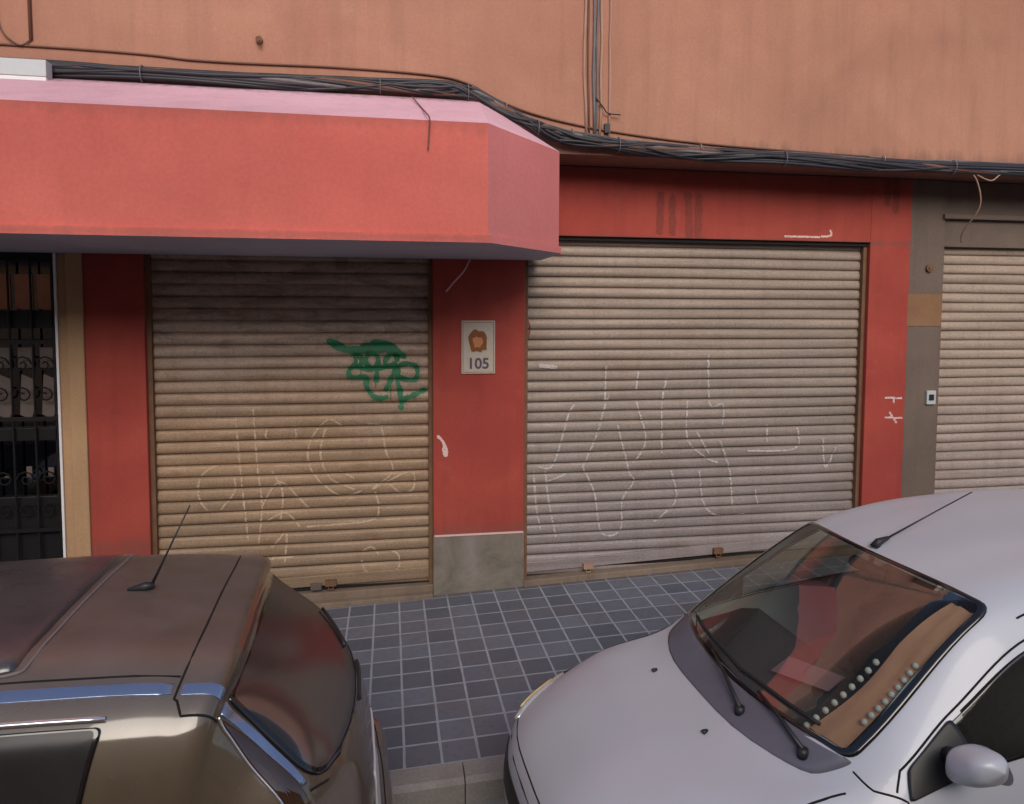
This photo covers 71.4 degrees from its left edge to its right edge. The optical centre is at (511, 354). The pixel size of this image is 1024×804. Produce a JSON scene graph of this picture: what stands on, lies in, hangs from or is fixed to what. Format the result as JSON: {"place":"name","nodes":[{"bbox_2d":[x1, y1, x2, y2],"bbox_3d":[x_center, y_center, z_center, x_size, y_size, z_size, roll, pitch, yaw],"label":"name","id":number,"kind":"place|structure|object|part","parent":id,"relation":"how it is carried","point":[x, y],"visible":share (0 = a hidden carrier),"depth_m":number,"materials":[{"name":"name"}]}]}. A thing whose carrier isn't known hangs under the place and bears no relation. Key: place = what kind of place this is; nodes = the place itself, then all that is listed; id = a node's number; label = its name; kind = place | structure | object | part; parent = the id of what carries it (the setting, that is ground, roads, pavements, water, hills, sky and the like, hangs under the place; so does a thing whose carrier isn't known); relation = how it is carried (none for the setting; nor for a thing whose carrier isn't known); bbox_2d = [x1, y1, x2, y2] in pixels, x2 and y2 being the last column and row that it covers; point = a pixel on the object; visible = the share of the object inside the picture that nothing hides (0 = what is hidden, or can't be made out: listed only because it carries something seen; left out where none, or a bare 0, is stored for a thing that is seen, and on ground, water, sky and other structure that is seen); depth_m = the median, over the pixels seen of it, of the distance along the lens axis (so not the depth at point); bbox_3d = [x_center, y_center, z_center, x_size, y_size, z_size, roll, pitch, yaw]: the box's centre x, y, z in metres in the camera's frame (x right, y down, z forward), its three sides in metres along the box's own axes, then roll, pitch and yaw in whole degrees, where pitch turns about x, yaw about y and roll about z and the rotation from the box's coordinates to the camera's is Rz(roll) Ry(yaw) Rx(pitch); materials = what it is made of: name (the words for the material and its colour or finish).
{"place":"outdoors","nodes":[
{"label":"outdoors","id":0,"kind":"place"},
{"bbox_2d":[326,552,885,770],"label":"pavement","id":1,"kind":"structure","parent":0,"point":[453,677],"depth_m":5.21,"materials":[{"name":"tile"}]},
{"bbox_2d":[0,0,1023,608],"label":"building","id":2,"kind":"structure","parent":1,"relation":"on","point":[232,316],"depth_m":5.92,"materials":[{"name":"paint"}]},
{"bbox_2d":[0,0,32,45],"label":"wall pipe","id":3,"kind":"object","parent":2,"relation":"attached to","point":[29,22],"depth_m":4.88,"materials":[{"name":"brown plastic"}]},
{"bbox_2d":[0,57,51,80],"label":"junction box","id":4,"kind":"object","parent":2,"relation":"attached to","point":[24,69],"visible":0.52,"depth_m":4.75,"materials":[{"name":"grey plastic"}]},
{"bbox_2d":[0,252,62,561],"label":"entrance door","id":5,"kind":"structure","parent":2,"relation":"in","point":[30,478],"depth_m":5.59,"materials":[{"name":"black metal"}]},
{"bbox_2d":[255,36,262,43],"bbox_3d":[-1.823,-2.267,5.131,0.048,0.064,0.078,0,4,-10],"label":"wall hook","id":6,"kind":"object","parent":2,"relation":"attached to","point":[259,39],"depth_m":5.13,"materials":[{"name":"brown metal"}]},
{"bbox_2d":[411,96,430,148],"bbox_3d":[-0.612,-1.576,4.780,0.026,0.569,0.891,-1,4,-14],"label":"loose wire","id":7,"kind":"object","parent":2,"relation":"hanging from","point":[429,120],"visible":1,"depth_m":4.38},
{"bbox_2d":[0,43,869,156],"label":"thin cable","id":8,"kind":"object","parent":2,"relation":"attached to","point":[251,63],"visible":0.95,"depth_m":5.32,"materials":[{"name":"black rubber"}]},
{"bbox_2d":[446,259,470,291],"bbox_3d":[-0.443,-0.658,5.864,0.213,0.283,0.043,0,4,-1],"label":"loose wire","id":9,"kind":"object","parent":2,"relation":"attached to","point":[455,280],"visible":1,"depth_m":5.85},
{"bbox_2d":[461,320,494,373],"bbox_3d":[-0.283,-0.065,5.978,0.285,0.447,0.022,0,4,-10],"label":"house number plaque","id":10,"kind":"object","parent":2,"relation":"attached to","point":[477,347],"visible":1,"depth_m":5.97,"materials":[{"name":"beige ceramic"}]},
{"bbox_2d":[3,57,1023,176],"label":"cable bundle","id":11,"kind":"object","parent":2,"relation":"attached to","point":[277,81],"visible":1,"depth_m":5.38,"materials":[{"name":"black rubber"}]},
{"bbox_2d":[960,174,999,242],"bbox_3d":[4.144,-1.324,6.395,0.456,0.592,0.429,0,4,-10],"label":"hanging cable","id":12,"kind":"object","parent":11,"relation":"hanging from","point":[980,201],"visible":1,"depth_m":6.18,"materials":[{"name":"plastic"}]},
{"bbox_2d":[583,0,620,136],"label":"riser cables","id":13,"kind":"object","parent":2,"relation":"attached to","point":[595,53],"visible":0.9,"depth_m":5.57,"materials":[{"name":"plastic"}]},
{"bbox_2d":[472,86,1023,163],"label":"cable strands","id":14,"kind":"object","parent":2,"relation":"attached to","point":[574,131],"visible":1,"depth_m":5.72},
{"bbox_2d":[925,264,933,271],"bbox_3d":[3.898,-0.810,6.649,0.070,0.070,0.034,0,4,-10],"label":"doorbell","id":15,"kind":"object","parent":2,"relation":"attached to","point":[929,268],"visible":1,"depth_m":6.64,"materials":[{"name":"brown plastic"}]},
{"bbox_2d":[925,390,935,403],"bbox_3d":[3.960,0.402,6.736,0.095,0.130,0.030,0,4,-10],"label":"intercom","id":16,"kind":"object","parent":2,"relation":"attached to","point":[930,397],"visible":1,"depth_m":6.73,"materials":[{"name":"grey plastic"}]},
{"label":"road","id":17,"kind":"structure","parent":0,"visible":0},
{"bbox_2d":[0,505,393,803],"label":"parked car","id":18,"kind":"object","parent":17,"relation":"on","point":[184,679],"visible":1,"depth_m":2.22,"materials":[{"name":"brown metallic car paint"},{"name":"dark tinted glass"},{"name":"black plastic"}]},
{"bbox_3d":[-1.508,1.191,1.865,0.762,0.336,0.102,-1,2,-13],"label":"side window","id":19,"kind":"part","parent":18,"relation":"part of","materials":[{"name":"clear glass"}]},
{"bbox_3d":[-0.808,1.156,2.794,0.395,0.336,1.272,-1,2,-13],"label":"rear window","id":20,"kind":"part","parent":18,"relation":"part of","materials":[{"name":"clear glass"}]},
{"bbox_2d":[389,755,504,803],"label":"kerb","id":21,"kind":"structure","parent":17,"relation":"on","point":[474,781],"depth_m":3.69,"materials":[{"name":"concrete"}]},
{"bbox_2d":[469,798,505,803],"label":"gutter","id":22,"kind":"object","parent":17,"relation":"on","point":[499,801],"depth_m":3.68,"materials":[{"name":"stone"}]},
{"bbox_2d":[503,489,1023,803],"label":"parked car","id":23,"kind":"object","parent":17,"relation":"on","point":[897,677],"visible":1,"depth_m":2.87,"materials":[{"name":"silver metal"}]},
{"bbox_3d":[1.619,1.121,3.896,1.242,0.513,0.124,-1,4,-12],"label":"side window","id":24,"kind":"part","parent":23,"relation":"part of","materials":[{"name":"black glass"}]},
{"bbox_3d":[1.611,1.439,3.917,1.367,1.217,0.167,-1,4,-12],"label":"door","id":25,"kind":"part","parent":23,"relation":"part of","materials":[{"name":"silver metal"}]},
{"bbox_3d":[1.906,1.526,2.534,1.367,1.217,0.167,-1,4,-12],"label":"door","id":26,"kind":"part","parent":23,"relation":"part of","materials":[{"name":"silver metal"}]},
{"bbox_3d":[1.913,1.208,2.519,1.242,0.513,0.124,-1,4,-12],"label":"side window","id":27,"kind":"part","parent":23,"relation":"part of","materials":[{"name":"black glass"}]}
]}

